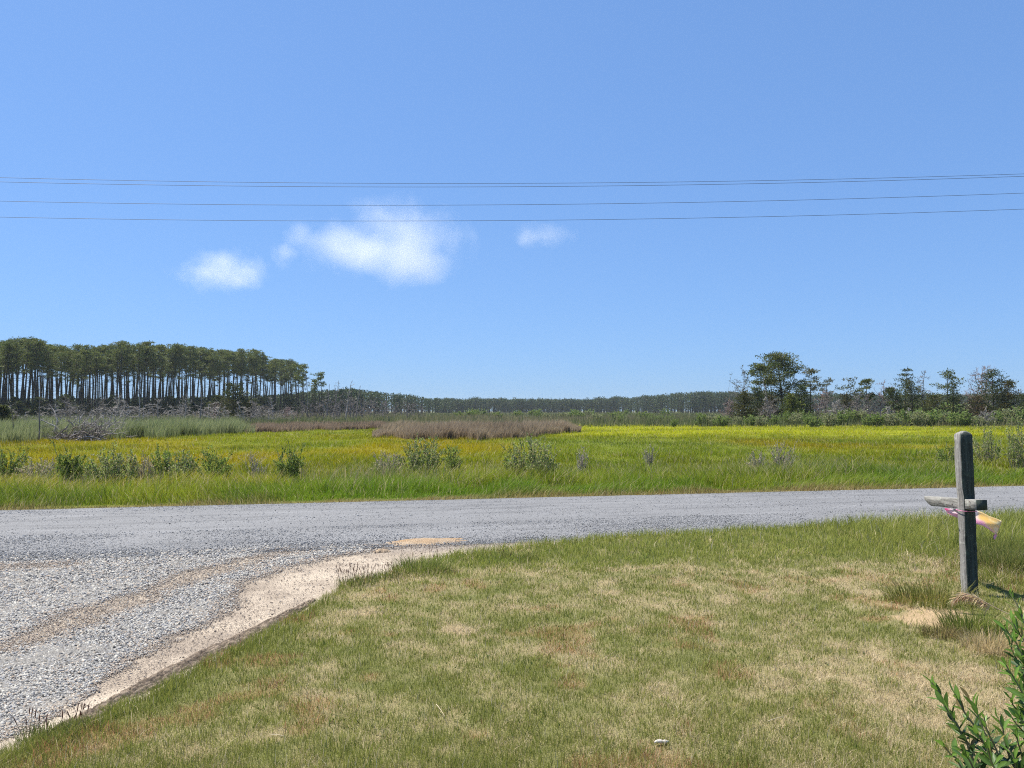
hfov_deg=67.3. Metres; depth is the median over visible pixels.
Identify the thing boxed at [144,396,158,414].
evergreen bush
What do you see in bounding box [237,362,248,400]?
pine tree
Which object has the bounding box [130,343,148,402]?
pine tree
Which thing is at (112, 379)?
pine tree
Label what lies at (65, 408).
dead tree
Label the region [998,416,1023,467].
roadside bush
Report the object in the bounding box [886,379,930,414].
cedar tree
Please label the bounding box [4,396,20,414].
evergreen bush
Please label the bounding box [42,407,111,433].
fallen tree
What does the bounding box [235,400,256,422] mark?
dead shrub
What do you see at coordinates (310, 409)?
dead tree
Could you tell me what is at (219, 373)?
pine tree
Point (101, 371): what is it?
pine tree
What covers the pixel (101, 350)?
pine tree
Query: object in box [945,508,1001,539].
cloth flag
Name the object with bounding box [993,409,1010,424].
marsh shrub
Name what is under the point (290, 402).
evergreen bush
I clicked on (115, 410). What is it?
dead shrub
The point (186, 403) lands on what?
evergreen bush
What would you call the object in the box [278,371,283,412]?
pine tree
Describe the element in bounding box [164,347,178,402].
pine tree
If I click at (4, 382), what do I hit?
pine tree
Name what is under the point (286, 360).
pine tree
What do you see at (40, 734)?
weed clump
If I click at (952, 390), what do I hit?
cedar tree
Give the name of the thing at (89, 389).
pine tree
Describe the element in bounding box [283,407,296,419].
dead shrub
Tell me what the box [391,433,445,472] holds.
roadside bush
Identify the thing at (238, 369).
pine tree
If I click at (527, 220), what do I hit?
power line
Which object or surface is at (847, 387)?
pine tree
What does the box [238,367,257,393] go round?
pine tree
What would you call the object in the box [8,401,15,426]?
dead tree
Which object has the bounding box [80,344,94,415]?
pine tree
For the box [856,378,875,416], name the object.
pine tree
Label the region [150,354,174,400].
pine tree
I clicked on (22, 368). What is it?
pine tree
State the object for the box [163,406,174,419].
dead shrub
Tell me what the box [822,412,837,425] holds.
marsh shrub
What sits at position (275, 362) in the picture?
pine tree
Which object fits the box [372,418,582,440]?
brown cordgrass
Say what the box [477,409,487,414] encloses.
marsh shrub
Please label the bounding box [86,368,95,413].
pine tree
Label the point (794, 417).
marsh shrub
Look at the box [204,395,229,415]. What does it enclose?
cedar tree
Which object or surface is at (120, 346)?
pine tree
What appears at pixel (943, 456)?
roadside bush
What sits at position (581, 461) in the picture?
roadside bush
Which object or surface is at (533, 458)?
roadside bush
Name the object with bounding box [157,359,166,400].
pine tree
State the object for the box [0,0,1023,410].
sky
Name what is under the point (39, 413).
dead tree
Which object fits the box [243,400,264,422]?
dead tree
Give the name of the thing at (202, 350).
pine tree
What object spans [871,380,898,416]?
dead tree
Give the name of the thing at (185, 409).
dead tree
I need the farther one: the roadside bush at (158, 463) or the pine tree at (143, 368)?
the pine tree at (143, 368)
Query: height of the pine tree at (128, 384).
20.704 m
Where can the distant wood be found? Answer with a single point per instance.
(596, 404)
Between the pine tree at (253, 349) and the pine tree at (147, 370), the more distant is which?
the pine tree at (253, 349)
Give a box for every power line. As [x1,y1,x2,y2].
[0,174,1009,183]
[12,193,1016,204]
[12,209,1016,220]
[19,176,1022,186]
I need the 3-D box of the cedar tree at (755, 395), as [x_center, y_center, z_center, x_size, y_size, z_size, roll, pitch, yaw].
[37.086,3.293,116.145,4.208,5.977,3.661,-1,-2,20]
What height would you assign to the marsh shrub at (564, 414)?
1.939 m
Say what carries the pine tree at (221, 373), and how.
on the ground at (582, 432)
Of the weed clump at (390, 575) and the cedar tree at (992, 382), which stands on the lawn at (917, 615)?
the weed clump at (390, 575)
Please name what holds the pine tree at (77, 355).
on the ground at (582, 432)
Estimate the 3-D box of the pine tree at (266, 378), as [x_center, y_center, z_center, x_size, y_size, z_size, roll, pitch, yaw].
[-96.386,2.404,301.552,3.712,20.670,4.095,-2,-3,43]
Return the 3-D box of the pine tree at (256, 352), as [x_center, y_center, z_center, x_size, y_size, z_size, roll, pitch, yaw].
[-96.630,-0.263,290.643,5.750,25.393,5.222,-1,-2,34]
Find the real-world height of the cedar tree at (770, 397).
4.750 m
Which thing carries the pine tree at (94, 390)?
on the ground at (582, 432)
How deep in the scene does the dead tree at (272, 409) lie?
117.45 m
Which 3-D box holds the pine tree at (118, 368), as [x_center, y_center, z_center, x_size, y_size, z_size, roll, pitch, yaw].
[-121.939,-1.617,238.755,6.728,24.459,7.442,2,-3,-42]
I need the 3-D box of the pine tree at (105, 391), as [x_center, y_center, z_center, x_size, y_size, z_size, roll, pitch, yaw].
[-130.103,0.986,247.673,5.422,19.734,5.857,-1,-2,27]
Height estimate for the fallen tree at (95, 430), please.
3.672 m
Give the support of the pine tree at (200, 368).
on the ground at (582, 432)
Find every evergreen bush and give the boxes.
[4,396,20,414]
[12,400,29,416]
[23,401,34,410]
[27,396,52,416]
[48,394,78,415]
[63,396,85,412]
[103,394,121,415]
[125,399,143,415]
[125,400,137,415]
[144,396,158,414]
[154,400,171,415]
[159,395,181,414]
[168,399,179,414]
[178,399,192,415]
[189,398,199,414]
[190,397,206,414]
[204,395,213,413]
[257,397,268,413]
[263,396,273,406]
[269,402,278,413]
[280,396,297,413]
[290,397,300,413]
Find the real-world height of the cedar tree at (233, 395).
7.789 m
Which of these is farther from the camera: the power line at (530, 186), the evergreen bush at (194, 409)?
the evergreen bush at (194, 409)
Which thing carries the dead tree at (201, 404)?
on the ground at (582, 432)
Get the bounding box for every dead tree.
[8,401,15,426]
[36,395,79,421]
[38,384,49,440]
[62,401,92,419]
[86,396,108,418]
[106,392,133,418]
[135,380,140,419]
[145,399,167,419]
[176,394,199,418]
[198,387,203,422]
[203,403,221,418]
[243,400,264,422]
[253,404,279,421]
[266,397,280,420]
[278,405,296,418]
[305,402,315,419]
[312,402,319,418]
[320,399,326,418]
[329,381,343,417]
[331,399,342,419]
[342,399,348,415]
[344,396,357,418]
[345,380,353,419]
[348,398,357,417]
[356,400,366,417]
[359,398,369,416]
[365,400,374,418]
[371,399,377,418]
[379,399,396,418]
[401,402,411,417]
[406,402,415,418]
[718,398,733,419]
[755,398,779,417]
[761,377,771,417]
[807,390,831,418]
[816,389,841,418]
[827,399,847,414]
[843,391,873,410]
[861,393,883,416]
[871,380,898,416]
[885,405,894,417]
[913,371,936,410]
[959,366,996,412]
[978,409,995,424]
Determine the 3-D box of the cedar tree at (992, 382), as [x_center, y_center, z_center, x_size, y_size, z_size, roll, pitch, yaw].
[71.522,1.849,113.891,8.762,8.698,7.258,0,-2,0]
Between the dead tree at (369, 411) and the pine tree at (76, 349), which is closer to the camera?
the dead tree at (369, 411)
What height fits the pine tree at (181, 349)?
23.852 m
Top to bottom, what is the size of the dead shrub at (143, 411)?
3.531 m
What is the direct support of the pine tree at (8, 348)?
on the ground at (582, 432)
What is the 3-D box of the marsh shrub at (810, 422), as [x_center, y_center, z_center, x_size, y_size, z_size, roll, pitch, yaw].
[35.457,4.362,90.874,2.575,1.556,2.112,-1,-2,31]
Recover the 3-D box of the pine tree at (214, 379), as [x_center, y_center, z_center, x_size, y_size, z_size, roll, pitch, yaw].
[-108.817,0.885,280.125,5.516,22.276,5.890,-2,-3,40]
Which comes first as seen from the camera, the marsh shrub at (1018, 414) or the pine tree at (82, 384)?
the marsh shrub at (1018, 414)
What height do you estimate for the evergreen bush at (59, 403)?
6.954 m
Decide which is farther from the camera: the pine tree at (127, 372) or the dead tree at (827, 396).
the pine tree at (127, 372)
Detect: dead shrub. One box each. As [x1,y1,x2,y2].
[51,405,68,418]
[62,402,79,418]
[100,401,124,418]
[122,401,141,420]
[134,404,152,417]
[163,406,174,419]
[176,406,191,419]
[193,405,207,419]
[203,401,226,422]
[203,402,218,417]
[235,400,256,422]
[248,402,261,418]
[258,408,275,420]
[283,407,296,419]
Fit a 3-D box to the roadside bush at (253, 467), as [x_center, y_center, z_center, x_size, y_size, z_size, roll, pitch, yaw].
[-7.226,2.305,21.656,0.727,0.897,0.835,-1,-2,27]
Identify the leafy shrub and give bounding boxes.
[921,674,1023,767]
[994,588,1023,744]
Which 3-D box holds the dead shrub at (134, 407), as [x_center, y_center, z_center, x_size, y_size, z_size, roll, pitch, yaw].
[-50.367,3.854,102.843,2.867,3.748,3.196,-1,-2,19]
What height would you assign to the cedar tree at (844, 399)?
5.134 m
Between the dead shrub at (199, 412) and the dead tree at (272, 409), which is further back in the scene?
the dead shrub at (199, 412)
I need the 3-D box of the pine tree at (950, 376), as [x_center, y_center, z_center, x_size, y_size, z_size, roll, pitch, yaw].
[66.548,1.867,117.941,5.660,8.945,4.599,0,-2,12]
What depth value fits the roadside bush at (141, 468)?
20.79 m
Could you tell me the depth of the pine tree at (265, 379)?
306.09 m
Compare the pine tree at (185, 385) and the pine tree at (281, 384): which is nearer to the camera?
the pine tree at (185, 385)
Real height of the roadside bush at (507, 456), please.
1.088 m
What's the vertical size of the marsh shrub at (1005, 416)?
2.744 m
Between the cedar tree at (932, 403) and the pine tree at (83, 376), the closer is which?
the cedar tree at (932, 403)
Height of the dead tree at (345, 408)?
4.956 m
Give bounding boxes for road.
[0,486,1023,556]
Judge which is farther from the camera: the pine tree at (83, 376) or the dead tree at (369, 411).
the pine tree at (83, 376)
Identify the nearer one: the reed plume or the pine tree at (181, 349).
the reed plume
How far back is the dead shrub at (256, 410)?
123.66 m
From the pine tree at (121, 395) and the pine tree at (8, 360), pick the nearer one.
the pine tree at (8, 360)
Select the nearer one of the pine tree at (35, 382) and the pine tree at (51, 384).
the pine tree at (35, 382)
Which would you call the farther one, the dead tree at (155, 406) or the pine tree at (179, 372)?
the pine tree at (179, 372)
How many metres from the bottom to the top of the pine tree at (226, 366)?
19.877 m
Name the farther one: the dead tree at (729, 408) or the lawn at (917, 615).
the dead tree at (729, 408)
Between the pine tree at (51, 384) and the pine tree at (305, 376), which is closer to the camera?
the pine tree at (51, 384)
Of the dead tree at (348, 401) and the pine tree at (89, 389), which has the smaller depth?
the dead tree at (348, 401)
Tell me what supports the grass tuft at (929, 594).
on the lawn at (917, 615)
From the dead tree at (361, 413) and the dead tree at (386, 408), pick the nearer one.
the dead tree at (386, 408)
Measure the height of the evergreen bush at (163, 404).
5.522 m
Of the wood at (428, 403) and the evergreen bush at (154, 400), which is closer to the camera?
the evergreen bush at (154, 400)
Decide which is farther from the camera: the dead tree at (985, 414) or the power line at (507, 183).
the dead tree at (985, 414)
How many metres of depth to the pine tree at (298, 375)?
170.09 m
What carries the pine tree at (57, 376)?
on the ground at (582, 432)
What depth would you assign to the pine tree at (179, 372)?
264.02 m
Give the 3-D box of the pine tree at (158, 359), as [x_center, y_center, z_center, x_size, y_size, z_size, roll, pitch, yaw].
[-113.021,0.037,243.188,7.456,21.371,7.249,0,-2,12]
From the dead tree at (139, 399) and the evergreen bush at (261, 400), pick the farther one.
the evergreen bush at (261, 400)
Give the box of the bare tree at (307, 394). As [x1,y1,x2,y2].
[305,372,308,413]
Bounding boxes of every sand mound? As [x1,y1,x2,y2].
[375,549,390,552]
[386,538,467,546]
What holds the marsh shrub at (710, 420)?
on the ground at (582, 432)
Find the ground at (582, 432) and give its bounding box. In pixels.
[0,411,1023,509]
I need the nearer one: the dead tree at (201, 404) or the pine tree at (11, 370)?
the dead tree at (201, 404)
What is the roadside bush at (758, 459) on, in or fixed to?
on the ground at (582, 432)
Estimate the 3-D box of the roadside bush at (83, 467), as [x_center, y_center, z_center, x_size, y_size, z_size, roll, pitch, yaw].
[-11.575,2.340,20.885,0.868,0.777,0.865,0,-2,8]
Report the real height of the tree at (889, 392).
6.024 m
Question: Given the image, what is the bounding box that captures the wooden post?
[924,431,987,595]
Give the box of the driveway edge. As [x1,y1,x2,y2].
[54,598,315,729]
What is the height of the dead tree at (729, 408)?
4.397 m
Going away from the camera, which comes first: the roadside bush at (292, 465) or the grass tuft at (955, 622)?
the grass tuft at (955, 622)
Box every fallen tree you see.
[32,404,136,441]
[41,414,113,441]
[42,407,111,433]
[89,403,147,436]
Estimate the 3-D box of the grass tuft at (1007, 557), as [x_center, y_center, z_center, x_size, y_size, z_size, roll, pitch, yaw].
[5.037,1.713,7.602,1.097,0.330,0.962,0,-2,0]
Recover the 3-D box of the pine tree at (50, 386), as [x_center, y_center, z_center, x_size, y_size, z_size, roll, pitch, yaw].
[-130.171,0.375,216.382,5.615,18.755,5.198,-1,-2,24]
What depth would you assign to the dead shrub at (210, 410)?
133.13 m
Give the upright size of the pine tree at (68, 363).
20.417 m
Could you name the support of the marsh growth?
on the ground at (582, 432)
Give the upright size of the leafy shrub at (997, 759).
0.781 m
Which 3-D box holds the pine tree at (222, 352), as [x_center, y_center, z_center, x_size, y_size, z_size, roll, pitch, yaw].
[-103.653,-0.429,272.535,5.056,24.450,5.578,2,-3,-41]
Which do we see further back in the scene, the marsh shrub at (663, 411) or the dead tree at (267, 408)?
the marsh shrub at (663, 411)
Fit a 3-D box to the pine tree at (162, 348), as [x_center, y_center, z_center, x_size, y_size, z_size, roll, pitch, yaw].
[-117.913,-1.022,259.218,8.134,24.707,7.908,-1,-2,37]
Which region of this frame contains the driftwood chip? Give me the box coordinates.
[654,739,668,743]
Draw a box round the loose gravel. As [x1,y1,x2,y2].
[0,486,1023,741]
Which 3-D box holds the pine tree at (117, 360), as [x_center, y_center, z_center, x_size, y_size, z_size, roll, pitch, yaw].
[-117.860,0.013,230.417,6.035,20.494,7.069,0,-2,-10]
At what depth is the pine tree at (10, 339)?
200.83 m
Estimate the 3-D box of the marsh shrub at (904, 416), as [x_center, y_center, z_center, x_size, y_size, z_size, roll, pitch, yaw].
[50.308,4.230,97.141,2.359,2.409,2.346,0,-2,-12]
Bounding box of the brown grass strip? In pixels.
[245,419,387,432]
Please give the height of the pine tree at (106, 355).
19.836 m
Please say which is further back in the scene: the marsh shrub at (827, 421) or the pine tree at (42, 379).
the pine tree at (42, 379)
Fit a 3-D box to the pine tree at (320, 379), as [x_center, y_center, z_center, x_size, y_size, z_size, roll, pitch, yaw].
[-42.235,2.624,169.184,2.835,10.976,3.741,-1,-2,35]
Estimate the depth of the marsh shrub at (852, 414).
107.91 m
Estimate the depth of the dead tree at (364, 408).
157.32 m
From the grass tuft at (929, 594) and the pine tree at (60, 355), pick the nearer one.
the grass tuft at (929, 594)
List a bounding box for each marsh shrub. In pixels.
[464,408,476,415]
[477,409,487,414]
[559,412,568,417]
[573,411,583,417]
[589,413,604,420]
[606,410,625,419]
[635,410,650,419]
[658,408,671,414]
[670,418,678,425]
[692,413,706,425]
[702,413,719,425]
[712,415,731,426]
[732,416,742,423]
[743,414,763,425]
[755,416,767,426]
[767,413,780,424]
[779,411,794,424]
[787,412,802,424]
[792,410,811,422]
[801,415,823,426]
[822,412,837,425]
[831,410,852,424]
[841,408,860,423]
[852,409,865,423]
[861,414,878,425]
[867,412,886,426]
[881,412,900,425]
[893,412,912,425]
[899,408,915,425]
[909,410,930,426]
[916,407,942,425]
[929,400,966,415]
[931,407,947,424]
[940,411,950,425]
[945,410,971,426]
[958,411,977,426]
[971,415,988,425]
[985,411,1003,424]
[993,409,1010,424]
[1001,407,1022,424]
[1009,406,1023,424]
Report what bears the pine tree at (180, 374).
on the ground at (582, 432)
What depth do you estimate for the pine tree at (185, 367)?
257.27 m
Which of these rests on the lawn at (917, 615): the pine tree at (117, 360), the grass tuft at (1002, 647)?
the grass tuft at (1002, 647)
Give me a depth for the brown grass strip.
78.18 m
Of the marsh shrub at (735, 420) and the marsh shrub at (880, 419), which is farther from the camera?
the marsh shrub at (735, 420)
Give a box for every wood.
[7,386,457,414]
[433,395,629,412]
[622,390,1023,412]
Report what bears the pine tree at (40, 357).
on the ground at (582, 432)
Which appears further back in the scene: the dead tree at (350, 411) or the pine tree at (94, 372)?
the pine tree at (94, 372)
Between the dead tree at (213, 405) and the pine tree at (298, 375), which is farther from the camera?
the pine tree at (298, 375)
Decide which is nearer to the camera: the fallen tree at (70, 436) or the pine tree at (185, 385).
the fallen tree at (70, 436)
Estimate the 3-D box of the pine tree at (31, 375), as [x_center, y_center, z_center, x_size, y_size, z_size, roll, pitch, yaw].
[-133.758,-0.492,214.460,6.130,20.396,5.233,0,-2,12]
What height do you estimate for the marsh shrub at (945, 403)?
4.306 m
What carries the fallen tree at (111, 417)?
on the ground at (582, 432)
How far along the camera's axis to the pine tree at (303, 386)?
324.40 m
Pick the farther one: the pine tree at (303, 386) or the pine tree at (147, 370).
the pine tree at (303, 386)
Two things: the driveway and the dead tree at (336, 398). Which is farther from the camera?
the dead tree at (336, 398)
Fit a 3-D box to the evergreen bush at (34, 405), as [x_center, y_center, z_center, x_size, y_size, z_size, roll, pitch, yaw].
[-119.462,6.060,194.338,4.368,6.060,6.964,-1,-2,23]
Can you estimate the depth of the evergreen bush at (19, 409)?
188.37 m
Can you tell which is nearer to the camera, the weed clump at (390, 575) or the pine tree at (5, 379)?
the weed clump at (390, 575)
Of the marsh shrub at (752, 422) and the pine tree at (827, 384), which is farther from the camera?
the pine tree at (827, 384)
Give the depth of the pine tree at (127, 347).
232.70 m
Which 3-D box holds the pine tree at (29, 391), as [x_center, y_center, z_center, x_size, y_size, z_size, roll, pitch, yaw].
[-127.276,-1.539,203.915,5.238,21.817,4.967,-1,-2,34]
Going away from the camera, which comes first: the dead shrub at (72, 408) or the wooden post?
the wooden post
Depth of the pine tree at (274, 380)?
315.60 m
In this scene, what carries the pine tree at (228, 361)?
on the ground at (582, 432)
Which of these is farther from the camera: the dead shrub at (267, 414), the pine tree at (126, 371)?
the pine tree at (126, 371)
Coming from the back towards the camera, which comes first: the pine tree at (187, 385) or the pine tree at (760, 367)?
the pine tree at (187, 385)
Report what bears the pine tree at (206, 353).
on the ground at (582, 432)
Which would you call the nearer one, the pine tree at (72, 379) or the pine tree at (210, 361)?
the pine tree at (72, 379)
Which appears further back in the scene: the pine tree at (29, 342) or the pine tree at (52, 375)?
the pine tree at (52, 375)
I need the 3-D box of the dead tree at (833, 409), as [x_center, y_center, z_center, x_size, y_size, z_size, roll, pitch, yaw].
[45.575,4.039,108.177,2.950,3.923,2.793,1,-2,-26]
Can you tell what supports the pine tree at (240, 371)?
on the ground at (582, 432)
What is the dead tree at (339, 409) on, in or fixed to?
on the ground at (582, 432)
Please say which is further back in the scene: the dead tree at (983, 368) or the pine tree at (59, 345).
the pine tree at (59, 345)
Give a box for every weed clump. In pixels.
[13,703,84,747]
[58,702,107,732]
[331,563,383,586]
[365,562,406,581]
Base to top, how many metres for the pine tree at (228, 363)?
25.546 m
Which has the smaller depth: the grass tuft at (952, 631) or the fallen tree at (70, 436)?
the grass tuft at (952, 631)
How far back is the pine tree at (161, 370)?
260.84 m
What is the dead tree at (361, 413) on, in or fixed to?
on the ground at (582, 432)
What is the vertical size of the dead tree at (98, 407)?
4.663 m
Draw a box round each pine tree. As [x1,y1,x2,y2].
[0,340,14,396]
[0,340,19,404]
[0,343,5,403]
[0,344,17,400]
[0,349,9,402]
[0,350,21,396]
[0,354,18,404]
[1,338,14,403]
[7,337,24,397]
[10,342,26,396]
[12,376,13,396]
[13,336,26,400]
[14,342,29,390]
[17,337,38,402]
[18,337,38,400]
[20,338,40,405]
[25,336,47,401]
[25,339,54,401]
[26,346,38,400]
[26,349,40,394]
[33,344,50,402]
[38,353,58,407]
[38,369,54,403]
[39,344,47,397]
[41,344,58,407]
[42,346,51,396]
[42,354,62,405]
[46,344,55,407]
[49,346,58,395]
[50,343,58,405]
[51,345,71,393]
[51,349,73,393]
[51,352,68,399]
[54,346,56,399]
[54,349,61,398]
[55,344,70,398]
[55,350,74,404]
[63,349,77,391]
[63,357,79,396]
[68,343,83,400]
[69,352,84,395]
[70,343,82,404]
[73,347,97,403]
[74,350,94,414]
[75,373,82,400]
[77,354,92,404]
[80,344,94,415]
[85,349,103,409]
[85,353,101,410]
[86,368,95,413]
[87,346,95,411]
[89,352,108,413]
[91,345,100,413]
[91,353,105,408]
[96,347,106,409]
[97,357,107,413]
[100,344,117,400]
[102,345,117,398]
[103,353,112,415]
[104,365,110,408]
[105,353,119,396]
[107,340,127,409]
[107,341,135,416]
[107,352,129,410]
[108,354,118,411]
[113,344,133,412]
[119,341,134,408]
[119,351,135,404]
[120,357,138,404]
[121,366,122,413]
[125,356,145,411]
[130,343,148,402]
[131,350,154,402]
[132,340,155,413]
[132,348,150,394]
[133,346,160,411]
[136,359,148,404]
[137,363,152,410]
[145,351,167,410]
[147,348,161,409]
[148,364,154,399]
[149,364,165,409]
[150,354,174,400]
[152,344,170,413]
[155,344,169,399]
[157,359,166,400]
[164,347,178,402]
[164,354,182,395]
[165,342,187,396]
[169,353,180,395]
[170,344,187,400]
[173,346,188,397]
[175,344,185,403]
[177,363,187,411]
[178,356,192,398]
[180,367,189,398]
[184,345,198,403]
[185,350,194,398]
[187,348,202,403]
[187,357,206,398]
[187,368,191,400]
[191,347,210,400]
[195,348,209,398]
[201,347,213,394]
[202,348,218,390]
[206,352,221,394]
[207,355,221,399]
[208,365,221,394]
[211,355,227,393]
[214,349,227,394]
[218,351,231,394]
[220,362,229,395]
[222,350,237,400]
[222,352,239,397]
[229,352,238,392]
[230,358,243,400]
[231,348,255,396]
[231,353,249,409]
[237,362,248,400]
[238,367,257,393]
[243,353,253,399]
[244,351,253,398]
[248,348,262,398]
[249,358,261,397]
[251,350,264,398]
[254,356,273,395]
[255,351,272,396]
[259,359,270,400]
[261,364,269,400]
[266,365,278,401]
[268,360,280,410]
[268,363,274,401]
[269,359,285,405]
[275,359,290,410]
[276,359,291,403]
[278,361,289,396]
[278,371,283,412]
[282,359,290,396]
[285,358,297,390]
[285,366,296,396]
[290,361,306,415]
[290,363,302,401]
[297,363,309,409]
[300,364,308,410]
[309,379,318,415]
[310,371,326,414]
[726,365,752,415]
[745,363,777,415]
[749,350,814,421]
[799,367,821,412]
[813,377,834,414]
[835,377,865,407]
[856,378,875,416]
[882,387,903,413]
[929,367,966,404]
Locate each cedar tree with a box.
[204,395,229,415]
[208,381,256,417]
[239,398,264,417]
[726,389,760,420]
[745,387,766,417]
[757,394,784,417]
[778,392,806,415]
[792,384,817,417]
[829,392,855,415]
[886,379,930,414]
[887,366,923,413]
[915,392,955,412]
[942,379,966,414]
[960,394,995,421]
[961,368,1019,415]
[987,379,1023,415]
[1011,394,1023,413]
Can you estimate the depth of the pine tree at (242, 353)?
286.48 m
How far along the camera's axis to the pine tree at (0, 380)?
214.45 m
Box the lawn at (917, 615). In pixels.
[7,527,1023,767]
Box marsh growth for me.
[2,412,1023,426]
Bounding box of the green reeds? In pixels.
[0,414,255,443]
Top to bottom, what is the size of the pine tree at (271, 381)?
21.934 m
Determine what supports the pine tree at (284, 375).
on the ground at (582, 432)
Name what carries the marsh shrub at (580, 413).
on the ground at (582, 432)
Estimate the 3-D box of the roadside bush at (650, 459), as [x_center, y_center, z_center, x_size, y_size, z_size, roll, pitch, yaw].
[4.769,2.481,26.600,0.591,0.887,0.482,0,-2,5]
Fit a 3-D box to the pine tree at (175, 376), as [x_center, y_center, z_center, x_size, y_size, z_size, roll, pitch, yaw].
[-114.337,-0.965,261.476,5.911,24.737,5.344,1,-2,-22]
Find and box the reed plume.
[948,590,1016,617]
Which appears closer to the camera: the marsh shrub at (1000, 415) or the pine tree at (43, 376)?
the marsh shrub at (1000, 415)
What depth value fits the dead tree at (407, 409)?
154.99 m
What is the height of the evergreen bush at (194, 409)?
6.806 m
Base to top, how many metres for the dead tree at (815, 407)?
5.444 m
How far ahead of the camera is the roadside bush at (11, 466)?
21.66 m
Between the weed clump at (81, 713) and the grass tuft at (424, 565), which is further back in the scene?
the grass tuft at (424, 565)
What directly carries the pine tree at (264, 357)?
on the ground at (582, 432)
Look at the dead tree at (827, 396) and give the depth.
112.40 m
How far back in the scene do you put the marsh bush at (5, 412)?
93.58 m
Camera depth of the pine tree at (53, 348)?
219.65 m
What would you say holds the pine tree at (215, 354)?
on the ground at (582, 432)
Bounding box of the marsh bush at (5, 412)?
[0,404,16,421]
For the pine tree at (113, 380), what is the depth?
254.14 m
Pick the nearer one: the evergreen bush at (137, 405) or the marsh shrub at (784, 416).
the marsh shrub at (784, 416)
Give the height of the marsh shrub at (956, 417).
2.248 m
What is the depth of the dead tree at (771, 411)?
107.52 m
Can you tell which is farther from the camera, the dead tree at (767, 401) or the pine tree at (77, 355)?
the pine tree at (77, 355)
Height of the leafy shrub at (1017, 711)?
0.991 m
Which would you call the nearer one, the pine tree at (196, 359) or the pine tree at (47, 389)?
the pine tree at (47, 389)
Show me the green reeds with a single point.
(24, 430)
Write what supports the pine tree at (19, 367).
on the ground at (582, 432)
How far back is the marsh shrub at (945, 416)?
97.05 m
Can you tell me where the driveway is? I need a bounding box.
[0,539,593,751]
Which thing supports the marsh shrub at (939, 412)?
on the ground at (582, 432)
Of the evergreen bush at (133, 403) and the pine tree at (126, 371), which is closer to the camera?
the evergreen bush at (133, 403)
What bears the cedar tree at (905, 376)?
on the ground at (582, 432)
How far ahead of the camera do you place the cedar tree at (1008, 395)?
111.72 m
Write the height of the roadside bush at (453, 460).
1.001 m
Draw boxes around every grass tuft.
[385,544,457,575]
[463,549,532,563]
[492,548,540,561]
[863,574,999,609]
[913,619,964,640]
[924,599,1013,634]
[943,526,1023,554]
[951,624,1023,656]
[976,539,1023,573]
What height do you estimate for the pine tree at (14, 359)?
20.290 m
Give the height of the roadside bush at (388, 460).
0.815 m
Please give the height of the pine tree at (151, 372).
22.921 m
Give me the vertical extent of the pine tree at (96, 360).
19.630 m
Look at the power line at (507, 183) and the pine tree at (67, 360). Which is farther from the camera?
the pine tree at (67, 360)
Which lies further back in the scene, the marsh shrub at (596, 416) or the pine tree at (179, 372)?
the pine tree at (179, 372)
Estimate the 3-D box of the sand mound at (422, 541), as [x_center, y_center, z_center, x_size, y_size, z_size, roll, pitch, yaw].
[-1.019,1.958,9.634,1.293,0.059,0.443,1,-2,-21]
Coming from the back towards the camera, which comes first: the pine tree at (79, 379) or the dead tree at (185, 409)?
the pine tree at (79, 379)
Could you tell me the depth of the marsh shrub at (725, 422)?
93.69 m
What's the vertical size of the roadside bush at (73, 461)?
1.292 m
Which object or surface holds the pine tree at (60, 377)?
on the ground at (582, 432)
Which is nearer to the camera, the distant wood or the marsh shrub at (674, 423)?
the marsh shrub at (674, 423)
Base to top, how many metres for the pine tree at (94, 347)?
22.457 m
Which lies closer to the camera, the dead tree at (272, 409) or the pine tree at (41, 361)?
the dead tree at (272, 409)
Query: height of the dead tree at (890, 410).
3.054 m
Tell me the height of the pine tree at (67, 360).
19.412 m
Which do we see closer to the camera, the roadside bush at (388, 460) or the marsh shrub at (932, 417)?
the roadside bush at (388, 460)
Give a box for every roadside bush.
[0,447,28,477]
[11,456,58,479]
[50,440,86,483]
[71,456,109,480]
[78,440,141,483]
[128,450,161,481]
[150,442,174,479]
[163,449,196,478]
[188,445,234,478]
[238,451,268,474]
[271,440,305,478]
[370,451,404,472]
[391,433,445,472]
[440,444,462,471]
[498,431,560,478]
[501,446,528,475]
[576,445,588,473]
[642,444,658,464]
[744,449,769,467]
[765,438,798,470]
[933,441,954,462]
[972,421,1001,464]
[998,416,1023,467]
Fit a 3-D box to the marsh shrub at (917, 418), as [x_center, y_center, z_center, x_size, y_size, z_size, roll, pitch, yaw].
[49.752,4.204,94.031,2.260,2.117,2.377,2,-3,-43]
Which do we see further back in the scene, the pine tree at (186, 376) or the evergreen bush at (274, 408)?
the evergreen bush at (274, 408)
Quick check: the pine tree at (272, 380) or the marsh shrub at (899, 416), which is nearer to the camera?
the marsh shrub at (899, 416)
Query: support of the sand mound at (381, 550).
on the driveway
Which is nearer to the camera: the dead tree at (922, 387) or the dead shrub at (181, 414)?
the dead shrub at (181, 414)
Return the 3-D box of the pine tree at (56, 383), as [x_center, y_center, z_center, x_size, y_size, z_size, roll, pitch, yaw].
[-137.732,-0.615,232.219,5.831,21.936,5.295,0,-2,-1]
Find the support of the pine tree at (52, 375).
on the ground at (582, 432)
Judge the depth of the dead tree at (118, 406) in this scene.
107.85 m

